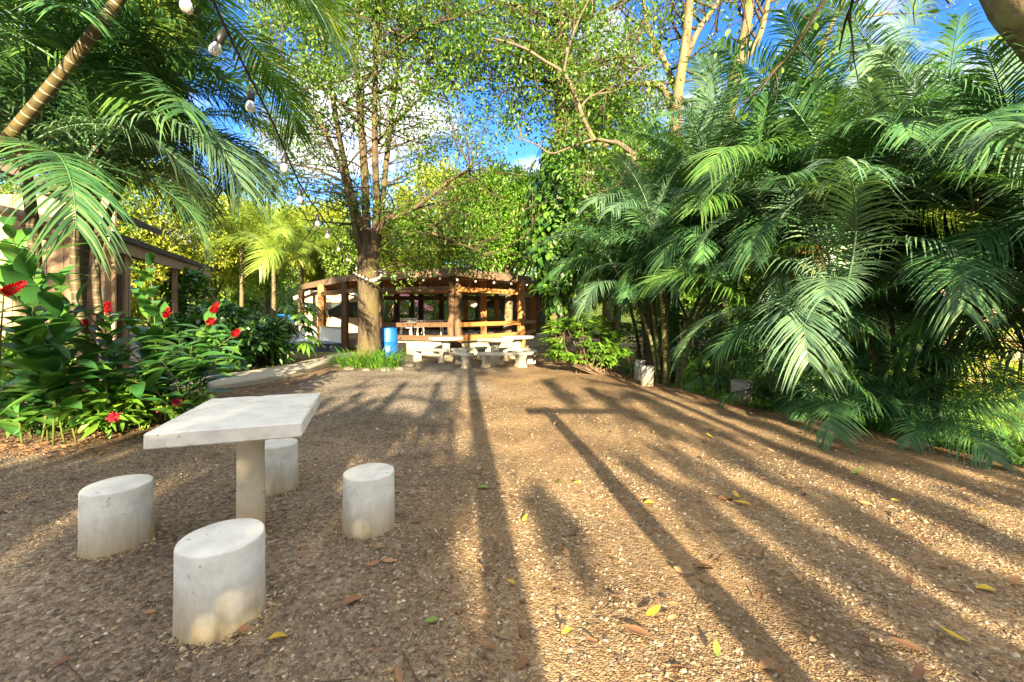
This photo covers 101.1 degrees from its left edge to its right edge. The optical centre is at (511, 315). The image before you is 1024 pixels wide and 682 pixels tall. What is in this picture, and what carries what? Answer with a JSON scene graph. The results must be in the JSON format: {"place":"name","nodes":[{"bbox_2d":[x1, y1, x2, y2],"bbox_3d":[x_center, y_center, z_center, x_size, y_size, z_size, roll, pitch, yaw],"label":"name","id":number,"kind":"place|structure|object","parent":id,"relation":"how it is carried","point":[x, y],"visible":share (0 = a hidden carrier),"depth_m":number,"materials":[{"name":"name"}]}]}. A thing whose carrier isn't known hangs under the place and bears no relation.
{"place":"outdoors","nodes":[
{"label":"outdoors","id":0,"kind":"place"},
{"bbox_2d":[19,353,353,404],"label":"path","id":1,"kind":"structure","parent":0,"point":[260,376],"depth_m":10.07,"materials":[{"name":"concrete"}]},
{"bbox_2d":[386,294,432,330],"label":"house","id":2,"kind":"structure","parent":0,"point":[390,310],"depth_m":33.00,"materials":[{"name":"pink paint"}]},
{"bbox_2d":[0,273,1023,681],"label":"ground","id":3,"kind":"structure","parent":0,"point":[766,617],"depth_m":2.76,"materials":[{"name":"gravel"}]},
{"bbox_2d":[0,370,88,437],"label":"pink flower plant","id":4,"kind":"object","parent":3,"relation":"on","point":[38,426],"visible":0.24,"depth_m":4.86,"materials":[{"name":"green plant"}]},
{"bbox_2d":[1,331,98,401],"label":"leafy bush","id":5,"kind":"object","parent":3,"relation":"on","point":[5,352],"visible":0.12,"depth_m":6.59,"materials":[{"name":"green plant"}]},
{"bbox_2d":[0,216,112,445],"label":"ginger plant","id":6,"kind":"object","parent":3,"relation":"on","point":[37,343],"visible":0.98,"depth_m":4.65,"materials":[{"name":"green plant"}]},
{"bbox_2d":[0,120,170,265],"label":"leafy tree","id":7,"kind":"object","parent":3,"relation":"on","point":[4,188],"visible":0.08,"depth_m":17.39,"materials":[{"name":"green plant"}]},
{"bbox_2d":[58,366,153,439],"bbox_3d":[-5.071,1.138,5.251,1.194,0.984,0.915,0,0,23],"label":"pink flower plant","id":8,"kind":"object","parent":3,"relation":"on","point":[114,418],"visible":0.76,"depth_m":5.09,"materials":[{"name":"green plant"}]},
{"bbox_2d":[0,162,214,380],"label":"wooden house","id":9,"kind":"structure","parent":3,"relation":"on","point":[116,291],"depth_m":9.38,"materials":[{"name":"brown wood"}]},
{"bbox_2d":[154,266,216,319],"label":"climbing vine","id":10,"kind":"object","parent":9,"relation":"on","point":[192,282],"visible":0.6,"depth_m":13.35,"materials":[{"name":"green plant"}]},
{"bbox_2d":[0,0,224,405],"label":"areca palm","id":11,"kind":"object","parent":3,"relation":"on","point":[28,168],"visible":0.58,"depth_m":4.93,"materials":[{"name":"green plant"}]},
{"bbox_2d":[77,474,154,559],"bbox_3d":[-2.589,1.327,2.764,0.376,0.450,0.376,0,0,31],"label":"concrete stool","id":12,"kind":"object","parent":3,"relation":"on","point":[115,515],"visible":0.84,"depth_m":2.64,"materials":[{"name":"concrete"}]},
{"bbox_2d":[43,279,191,431],"bbox_3d":[-5.389,0.457,5.496,2.833,2.125,1.178,0,0,7],"label":"ginger plant","id":13,"kind":"object","parent":3,"relation":"on","point":[89,350],"visible":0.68,"depth_m":5.37,"materials":[{"name":"green plant"}]},
{"bbox_2d":[0,0,292,403],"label":"areca palm","id":14,"kind":"object","parent":3,"relation":"on","point":[87,98],"visible":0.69,"depth_m":5.44,"materials":[{"name":"green plant"}]},
{"bbox_2d":[131,281,171,327],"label":"garden shrub","id":15,"kind":"object","parent":3,"relation":"on","point":[138,315],"visible":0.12,"depth_m":13.70,"materials":[{"name":"green plant"}]},
{"bbox_2d":[68,141,243,325],"bbox_3d":[-17.241,-3.555,19.954,8.327,10.523,7.001,0,0,0],"label":"leafy tree","id":16,"kind":"object","parent":3,"relation":"on","point":[161,241],"visible":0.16,"depth_m":19.67,"materials":[{"name":"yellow plant"}]},
{"bbox_2d":[0,0,322,382],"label":"areca palm","id":17,"kind":"object","parent":3,"relation":"on","point":[126,93],"visible":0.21,"depth_m":7.04,"materials":[{"name":"green plant"}]},
{"bbox_2d":[92,252,246,424],"bbox_3d":[-4.634,0.320,5.703,2.070,2.428,1.219,0,0,0],"label":"ginger plant","id":18,"kind":"object","parent":3,"relation":"on","point":[202,350],"visible":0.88,"depth_m":5.74,"materials":[{"name":"green plant"}]},
{"bbox_2d":[117,363,225,429],"bbox_3d":[-4.829,1.119,5.838,1.394,1.013,1.294,0,0,0],"label":"pink flower plant","id":19,"kind":"object","parent":3,"relation":"on","point":[146,413],"visible":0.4,"depth_m":5.67,"materials":[{"name":"green plant"}]},
{"bbox_2d":[0,0,363,207],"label":"areca palm","id":20,"kind":"object","parent":3,"relation":"on","point":[68,65],"visible":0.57,"depth_m":4.81,"materials":[{"name":"green plant"}]},
{"bbox_2d":[1,0,364,396],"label":"areca palm","id":21,"kind":"object","parent":3,"relation":"on","point":[299,129],"visible":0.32,"depth_m":7.21,"materials":[{"name":"green plant"}]},
{"bbox_2d":[138,183,271,302],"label":"leafy tree","id":22,"kind":"object","parent":3,"relation":"on","point":[226,274],"visible":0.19,"depth_m":26.30,"materials":[{"name":"green plant"}]},
{"bbox_2d":[157,296,268,370],"bbox_3d":[-7.942,0.556,11.181,2.881,2.132,2.155,0,0,0],"label":"leafy bush","id":23,"kind":"object","parent":3,"relation":"on","point":[248,338],"visible":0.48,"depth_m":10.91,"materials":[{"name":"green plant"}]},
{"bbox_2d":[171,518,266,645],"bbox_3d":[-1.448,1.321,2.107,0.390,0.450,0.390,0,0,16],"label":"concrete stool","id":24,"kind":"object","parent":3,"relation":"on","point":[219,581],"visible":0.91,"depth_m":1.97,"materials":[{"name":"concrete"}]},
{"bbox_2d":[143,393,320,525],"bbox_3d":[-1.780,1.092,2.870,0.771,0.913,1.031,0,0,-19],"label":"concrete table","id":25,"kind":"object","parent":3,"relation":"on","point":[249,425],"visible":1,"depth_m":2.73,"materials":[{"name":"concrete"}]},
{"bbox_2d":[189,190,299,319],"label":"sunny palm","id":26,"kind":"object","parent":3,"relation":"on","point":[237,228],"visible":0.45,"depth_m":22.91,"materials":[{"name":"green plant"}]},
{"bbox_2d":[228,309,295,366],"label":"leafy bush","id":27,"kind":"object","parent":3,"relation":"on","point":[275,335],"visible":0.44,"depth_m":12.22,"materials":[{"name":"green plant"}]},
{"bbox_2d":[217,198,313,317],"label":"leafy tree","id":28,"kind":"object","parent":3,"relation":"on","point":[266,286],"visible":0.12,"depth_m":32.63,"materials":[{"name":"green plant"}]},
{"bbox_2d":[197,197,334,317],"bbox_3d":[-12.116,-2.280,21.213,5.445,7.777,5.874,0,0,17],"label":"sunny palm","id":29,"kind":"object","parent":3,"relation":"on","point":[277,232],"visible":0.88,"depth_m":20.51,"materials":[{"name":"green plant"}]},
{"bbox_2d":[236,302,323,360],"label":"lobed leaf plant","id":30,"kind":"object","parent":3,"relation":"on","point":[300,317],"visible":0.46,"depth_m":12.96,"materials":[{"name":"plant"}]},
{"bbox_2d":[265,438,298,496],"bbox_3d":[-2.038,1.327,3.656,0.337,0.450,0.337,0,0,-28],"label":"concrete stool","id":31,"kind":"object","parent":3,"relation":"on","point":[281,465],"visible":0.6,"depth_m":3.54,"materials":[{"name":"concrete"}]},
{"bbox_2d":[254,203,348,283],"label":"sunny palm","id":32,"kind":"object","parent":3,"relation":"on","point":[307,250],"visible":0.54,"depth_m":24.83,"materials":[{"name":"green plant"}]},
{"bbox_2d":[282,337,341,351],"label":"painted deck","id":33,"kind":"structure","parent":3,"relation":"on","point":[328,346],"depth_m":17.29,"materials":[{"name":"blue paint"}]},
{"bbox_2d":[299,325,340,341],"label":"wall","id":34,"kind":"structure","parent":3,"relation":"on","point":[331,333],"depth_m":18.76,"materials":[{"name":"white paint"}]},
{"bbox_2d":[275,191,371,291],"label":"leafy tree","id":35,"kind":"object","parent":3,"relation":"on","point":[316,276],"visible":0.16,"depth_m":28.94,"materials":[{"name":"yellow plant"}]},
{"bbox_2d":[306,217,357,326],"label":"leafy tree","id":36,"kind":"object","parent":3,"relation":"on","point":[325,268],"visible":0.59,"depth_m":25.87,"materials":[{"name":"green plant"}]},
{"bbox_2d":[293,290,391,332],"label":"house","id":37,"kind":"structure","parent":3,"relation":"on","point":[333,310],"depth_m":27.00,"materials":[{"name":"white paint"}]},
{"bbox_2d":[317,302,340,316],"bbox_3d":[-11.678,-0.361,26.980,1.620,0.970,0.080,0,0,0],"label":"window","id":38,"kind":"structure","parent":37,"relation":"in","point":[333,309],"depth_m":26.98,"materials":[{"name":"grey glass"}]},
{"bbox_2d":[349,302,357,316],"bbox_3d":[-10.357,-0.361,26.980,0.920,0.970,0.080,0,0,0],"label":"window","id":39,"kind":"structure","parent":37,"relation":"in","point":[352,305],"depth_m":26.98,"materials":[{"name":"black glass"}]},
{"bbox_2d":[317,343,402,368],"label":"grass clump","id":40,"kind":"object","parent":3,"relation":"on","point":[346,363],"visible":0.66,"depth_m":11.95,"materials":[{"name":"plant"}]},
{"bbox_2d":[342,463,394,539],"bbox_3d":[-1.005,1.317,2.964,0.360,0.450,0.359,0,0,-43],"label":"concrete stool","id":41,"kind":"object","parent":3,"relation":"on","point":[368,507],"visible":0.94,"depth_m":2.83,"materials":[{"name":"concrete"}]},
{"bbox_2d":[340,341,418,372],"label":"grass clump","id":42,"kind":"object","parent":3,"relation":"on","point":[392,360],"visible":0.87,"depth_m":11.82,"materials":[{"name":"plant"}]},
{"bbox_2d":[9,191,752,319],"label":"wood","id":43,"kind":"object","parent":3,"relation":"on","point":[247,299],"visible":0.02,"depth_m":40.47,"materials":[{"name":"green plant"}]},
{"bbox_2d":[380,328,397,357],"bbox_3d":[-4.077,0.956,13.900,0.630,1.090,0.630,0,0,0],"label":"blue barrel","id":44,"kind":"object","parent":3,"relation":"on","point":[390,335],"visible":0.74,"depth_m":13.64,"materials":[{"name":"plastic"}]},
{"bbox_2d":[214,0,566,360],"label":"multi stem tree","id":45,"kind":"object","parent":3,"relation":"on","point":[367,237],"visible":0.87,"depth_m":12.43,"materials":[{"name":"green plant"}]},
{"bbox_2d":[179,0,362,270],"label":"string light","id":46,"kind":"object","parent":45,"relation":"hanging from","point":[216,44],"visible":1,"depth_m":2.23,"materials":[{"name":"glass"}]},
{"bbox_2d":[383,294,415,327],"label":"garden shrub","id":47,"kind":"object","parent":3,"relation":"on","point":[385,316],"visible":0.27,"depth_m":29.73,"materials":[{"name":"green plant"}]},
{"bbox_2d":[379,198,452,330],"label":"leafy tree","id":48,"kind":"object","parent":3,"relation":"on","point":[393,259],"visible":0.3,"depth_m":26.04,"materials":[{"name":"green plant"}]},
{"bbox_2d":[298,268,549,356],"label":"open pavilion","id":49,"kind":"structure","parent":3,"relation":"on","point":[448,284],"depth_m":17.46,"materials":[{"name":"brown wood"}]},
{"bbox_2d":[400,295,448,330],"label":"garden shrub","id":50,"kind":"object","parent":3,"relation":"on","point":[436,313],"visible":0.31,"depth_m":29.10,"materials":[{"name":"green plant"}]},
{"bbox_2d":[387,153,465,330],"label":"leafy tree","id":51,"kind":"object","parent":3,"relation":"on","point":[432,186],"visible":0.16,"depth_m":29.80,"materials":[{"name":"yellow plant"}]},
{"bbox_2d":[410,347,448,362],"bbox_3d":[-2.693,1.282,13.573,1.458,0.430,0.521,0,0,26],"label":"curved bench","id":52,"kind":"object","parent":3,"relation":"on","point":[421,350],"visible":0.94,"depth_m":13.41,"materials":[{"name":"concrete"}]},
{"bbox_2d":[65,402,799,681],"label":"twig litter","id":53,"kind":"object","parent":3,"relation":"on","point":[74,671],"visible":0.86,"depth_m":2.45,"materials":[{"name":"brown plant"}]},
{"bbox_2d":[428,336,463,361],"bbox_3d":[-2.192,1.111,14.000,1.180,0.785,1.180,0,0,0],"label":"round table","id":54,"kind":"object","parent":3,"relation":"on","point":[445,341],"visible":0.91,"depth_m":13.80,"materials":[{"name":"concrete"}]},
{"bbox_2d":[452,350,473,368],"bbox_3d":[-1.493,1.291,12.476,0.521,0.430,1.458,0,0,-18],"label":"curved bench","id":55,"kind":"object","parent":3,"relation":"on","point":[463,358],"visible":0.99,"depth_m":12.02,"materials":[{"name":"concrete"}]},
{"bbox_2d":[432,168,500,330],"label":"leafy tree","id":56,"kind":"object","parent":3,"relation":"on","point":[478,307],"visible":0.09,"depth_m":27.24,"materials":[{"name":"green plant"}]},
{"bbox_2d":[451,346,487,359],"bbox_3d":[-1.365,1.282,13.960,1.458,0.430,0.521,0,0,-43],"label":"curved bench","id":57,"kind":"object","parent":3,"relation":"on","point":[481,349],"visible":0.62,"depth_m":14.00,"materials":[{"name":"concrete"}]},
{"bbox_2d":[461,307,503,330],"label":"garden shrub","id":58,"kind":"object","parent":3,"relation":"on","point":[490,315],"visible":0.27,"depth_m":28.44,"materials":[{"name":"plant"}]},
{"bbox_2d":[476,338,513,364],"bbox_3d":[-0.529,1.096,12.900,1.180,0.785,1.180,0,0,0],"label":"round table","id":59,"kind":"object","parent":3,"relation":"on","point":[494,343],"visible":0.97,"depth_m":12.70,"materials":[{"name":"concrete"}]},
{"bbox_2d":[450,154,541,332],"bbox_3d":[-0.305,-2.583,17.961,4.418,8.584,4.552,0,0,34],"label":"leafy tree","id":60,"kind":"object","parent":3,"relation":"on","point":[508,263],"visible":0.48,"depth_m":16.98,"materials":[{"name":"green plant"}]},
{"bbox_2d":[477,352,526,367],"bbox_3d":[-0.276,1.275,12.082,1.458,0.430,0.521,0,0,-2],"label":"curved bench","id":61,"kind":"object","parent":3,"relation":"on","point":[485,356],"visible":0.98,"depth_m":12.01,"materials":[{"name":"concrete"}]},
{"bbox_2d":[0,366,1023,681],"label":"leaf litter","id":62,"kind":"object","parent":3,"relation":"on","point":[918,670],"visible":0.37,"depth_m":2.70,"materials":[{"name":"plant"}]},
{"bbox_2d":[500,335,533,358],"bbox_3d":[0.177,1.098,14.600,1.180,0.785,1.180,0,0,0],"label":"round table","id":63,"kind":"object","parent":3,"relation":"on","point":[518,340],"visible":0.78,"depth_m":14.42,"materials":[{"name":"concrete"}]},
{"bbox_2d":[499,347,535,360],"bbox_3d":[0.201,1.282,13.635,1.458,0.430,0.521,0,0,37],"label":"curved bench","id":64,"kind":"object","parent":3,"relation":"on","point":[505,349],"visible":0.52,"depth_m":13.71,"materials":[{"name":"concrete"}]},
{"bbox_2d":[520,349,537,367],"bbox_3d":[0.478,1.282,12.626,0.521,0.430,1.458,0,0,18],"label":"curved bench","id":65,"kind":"object","parent":3,"relation":"on","point":[529,355],"visible":0.78,"depth_m":12.66,"materials":[{"name":"concrete"}]},
{"bbox_2d":[435,0,693,358],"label":"vine covered tree","id":66,"kind":"object","parent":3,"relation":"on","point":[555,309],"visible":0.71,"depth_m":13.43,"materials":[{"name":"green plant"}]},
{"bbox_2d":[353,271,579,285],"bbox_3d":[-1.488,-1.148,13.995,6.927,0.380,2.797,0,0,-9],"label":"string light","id":67,"kind":"object","parent":66,"relation":"attached to","point":[376,279],"visible":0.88,"depth_m":13.17,"materials":[{"name":"white plastic"}]},
{"bbox_2d":[472,0,691,379],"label":"gnarled tree","id":68,"kind":"object","parent":3,"relation":"on","point":[582,191],"visible":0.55,"depth_m":11.40,"materials":[{"name":"green plant"}]},
{"bbox_2d":[538,310,640,378],"bbox_3d":[2.021,0.724,10.886,2.797,1.731,2.068,0,0,0],"label":"bright shrub","id":69,"kind":"object","parent":3,"relation":"on","point":[607,348],"visible":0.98,"depth_m":10.61,"materials":[{"name":"green plant"}]},
{"bbox_2d":[567,135,640,345],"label":"leafy tree","id":70,"kind":"object","parent":3,"relation":"on","point":[615,319],"visible":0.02,"depth_m":18.83,"materials":[{"name":"green plant"}]},
{"bbox_2d":[545,76,669,350],"bbox_3d":[3.910,-4.124,17.500,6.071,11.677,5.718,0,0,0],"label":"leafy tree","id":71,"kind":"object","parent":3,"relation":"on","point":[606,313],"visible":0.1,"depth_m":16.29,"materials":[{"name":"green plant"}]},
{"bbox_2d":[623,625,650,635],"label":"fallen leaf","id":72,"kind":"object","parent":3,"relation":"on","point":[637,629],"visible":1,"depth_m":1.98,"materials":[{"name":"plant"}]},
{"bbox_2d":[634,360,645,379],"bbox_3d":[3.009,1.532,9.900,0.271,0.972,0.270,0,0,0],"label":"concrete post","id":73,"kind":"object","parent":3,"relation":"on","point":[638,363],"visible":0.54,"depth_m":9.81,"materials":[{"name":"concrete"}]},
{"bbox_2d":[640,365,654,385],"bbox_3d":[2.887,1.534,9.001,0.310,0.932,0.311,0,0,0],"label":"concrete post","id":74,"kind":"object","parent":3,"relation":"on","point":[647,374],"visible":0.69,"depth_m":8.88,"materials":[{"name":"concrete"}]},
{"bbox_2d":[570,0,735,382],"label":"tall tree","id":75,"kind":"object","parent":3,"relation":"on","point":[687,44],"visible":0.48,"depth_m":14.21,"materials":[{"name":"green plant"}]},
{"bbox_2d":[646,605,660,615],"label":"fallen leaf","id":76,"kind":"object","parent":3,"relation":"on","point":[654,610],"visible":1,"depth_m":2.10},
{"bbox_2d":[527,145,790,389],"bbox_3d":[3.654,-1.008,9.336,5.795,5.562,5.352,0,0,-27],"label":"areca palm","id":77,"kind":"object","parent":3,"relation":"on","point":[666,331],"visible":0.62,"depth_m":9.26,"materials":[{"name":"plant"}]},
{"bbox_2d":[541,134,777,380],"bbox_3d":[4.094,-1.517,11.885,6.048,7.169,6.895,0,0,16],"label":"areca palm","id":78,"kind":"object","parent":3,"relation":"on","point":[602,197],"visible":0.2,"depth_m":10.86,"materials":[{"name":"plant"}]},
{"bbox_2d":[649,139,706,339],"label":"leafy tree","id":79,"kind":"object","parent":3,"relation":"on","point":[690,296],"visible":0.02,"depth_m":21.59,"materials":[{"name":"green plant"}]},
{"bbox_2d":[629,296,742,391],"bbox_3d":[5.273,0.902,12.908,3.313,3.048,2.873,0,0,-14],"label":"garden shrub","id":80,"kind":"object","parent":3,"relation":"on","point":[709,342],"visible":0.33,"depth_m":12.97,"materials":[{"name":"green plant"}]},
{"bbox_2d":[584,0,863,398],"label":"areca palm","id":81,"kind":"object","parent":3,"relation":"on","point":[694,117],"visible":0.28,"depth_m":9.83,"materials":[{"name":"plant"}]},
{"bbox_2d":[683,351,794,399],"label":"young palm","id":82,"kind":"object","parent":3,"relation":"on","point":[739,376],"visible":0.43,"depth_m":7.96,"materials":[{"name":"green plant"}]},
{"bbox_2d":[731,379,752,404],"bbox_3d":[3.943,1.568,7.253,0.341,0.912,0.341,1,2,0],"label":"concrete post","id":83,"kind":"object","parent":3,"relation":"on","point":[738,384],"visible":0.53,"depth_m":7.12,"materials":[{"name":"concrete"}]},
{"bbox_2d":[699,0,801,384],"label":"tall tree","id":84,"kind":"object","parent":3,"relation":"on","point":[746,15],"visible":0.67,"depth_m":14.98,"materials":[{"name":"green plant"}]},
{"bbox_2d":[707,317,808,397],"bbox_3d":[7.506,1.262,12.974,2.942,2.592,2.254,0,0,0],"label":"garden shrub","id":85,"kind":"object","parent":3,"relation":"on","point":[725,366],"visible":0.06,"depth_m":12.86,"materials":[{"name":"plant"}]},
{"bbox_2d":[727,188,792,350],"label":"leafy tree","id":86,"kind":"object","parent":3,"relation":"on","point":[746,275],"visible":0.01,"depth_m":19.39,"materials":[{"name":"green plant"}]},
{"bbox_2d":[758,657,771,668],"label":"fallen leaf","id":87,"kind":"object","parent":3,"relation":"on","point":[765,663],"visible":1,"depth_m":1.77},
{"bbox_2d":[713,368,839,421],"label":"young palm","id":88,"kind":"object","parent":3,"relation":"on","point":[765,395],"visible":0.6,"depth_m":6.83,"materials":[{"name":"green plant"}]},
{"bbox_2d":[613,10,1023,411],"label":"areca palm","id":89,"kind":"object","parent":3,"relation":"on","point":[747,239],"visible":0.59,"depth_m":6.25,"materials":[{"name":"plant"}]},
{"bbox_2d":[664,3,1023,426],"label":"areca palm","id":90,"kind":"object","parent":3,"relation":"on","point":[831,282],"visible":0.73,"depth_m":5.30,"materials":[{"name":"green plant"}]},
{"bbox_2d":[672,0,1023,427],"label":"areca palm","id":91,"kind":"object","parent":3,"relation":"on","point":[818,84],"visible":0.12,"depth_m":6.44,"materials":[{"name":"plant"}]},
{"bbox_2d":[718,332,980,444],"bbox_3d":[4.397,0.924,6.025,2.719,1.417,2.730,0,0,0],"label":"young palm","id":92,"kind":"object","parent":3,"relation":"on","point":[814,386],"visible":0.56,"depth_m":5.85,"materials":[{"name":"green plant"}]},
{"bbox_2d":[808,339,905,383],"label":"garden shrub","id":93,"kind":"object","parent":3,"relation":"on","point":[841,365],"visible":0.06,"depth_m":13.67,"materials":[{"name":"green plant"}]},
{"bbox_2d":[758,0,970,381],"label":"tall tree","id":94,"kind":"object","parent":3,"relation":"on","point":[875,15],"visible":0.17,"depth_m":13.98,"materials":[{"name":"green plant"}]},
{"bbox_2d":[707,0,1023,126],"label":"mottled tree","id":95,"kind":"object","parent":3,"relation":"on","point":[1006,16],"visible":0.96,"depth_m":5.07,"materials":[{"name":"green plant"}]},
{"bbox_2d":[710,389,1023,466],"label":"ground cover","id":96,"kind":"object","parent":3,"relation":"on","point":[1016,447],"visible":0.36,"depth_m":5.16,"materials":[{"name":"green plant"}]},
{"bbox_2d":[720,0,1021,427],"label":"areca palm","id":97,"kind":"object","parent":3,"relation":"on","point":[879,48],"visible":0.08,"depth_m":7.14,"materials":[{"name":"plant"}]},
{"bbox_2d":[750,328,1023,458],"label":"young palm","id":98,"kind":"object","parent":3,"relation":"on","point":[838,404],"visible":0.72,"depth_m":5.15,"materials":[{"name":"green plant"}]},
{"bbox_2d":[793,259,1019,370],"bbox_3d":[9.500,-0.432,11.018,5.850,6.079,5.371,0,0,-24],"label":"areca palm","id":99,"kind":"object","parent":3,"relation":"on","point":[902,325],"depth_m":10.09,"materials":[{"name":"plant"}]},
{"bbox_2d":[887,636,926,649],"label":"fallen leaf","id":100,"kind":"object","parent":3,"relation":"on","point":[907,643],"visible":1,"depth_m":1.88,"materials":[{"name":"plant"}]},
{"bbox_2d":[831,356,1023,473],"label":"young palm","id":101,"kind":"object","parent":3,"relation":"on","point":[976,449],"visible":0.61,"depth_m":4.54,"materials":[{"name":"green plant"}]},
{"bbox_2d":[857,82,1023,405],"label":"areca palm","id":102,"kind":"object","parent":3,"relation":"on","point":[1017,314],"visible":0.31,"depth_m":5.05,"materials":[{"name":"plant"}]},
{"bbox_2d":[861,96,1023,345],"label":"areca palm","id":103,"kind":"object","parent":3,"relation":"on","point":[987,242],"visible":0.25,"depth_m":5.00,"materials":[{"name":"plant"}]},
{"bbox_2d":[943,323,1023,400],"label":"garden shrub","id":104,"kind":"object","parent":3,"relation":"on","point":[1014,364],"visible":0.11,"depth_m":12.15,"materials":[{"name":"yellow plant"}]},
{"bbox_2d":[0,0,1023,274],"label":"sky","id":105,"kind":"structure","parent":0,"point":[531,150],"materials":[{"name":"blue"}]},
{"bbox_2d":[469,292,581,335],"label":"house","id":106,"kind":"structure","parent":0,"point":[541,320],"depth_m":31.00,"materials":[{"name":"brown wood"}]},
{"bbox_2d":[626,341,1023,448],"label":"lawn grass","id":107,"kind":"structure","parent":0,"point":[708,388],"depth_m":10.38,"materials":[{"name":"plant"}]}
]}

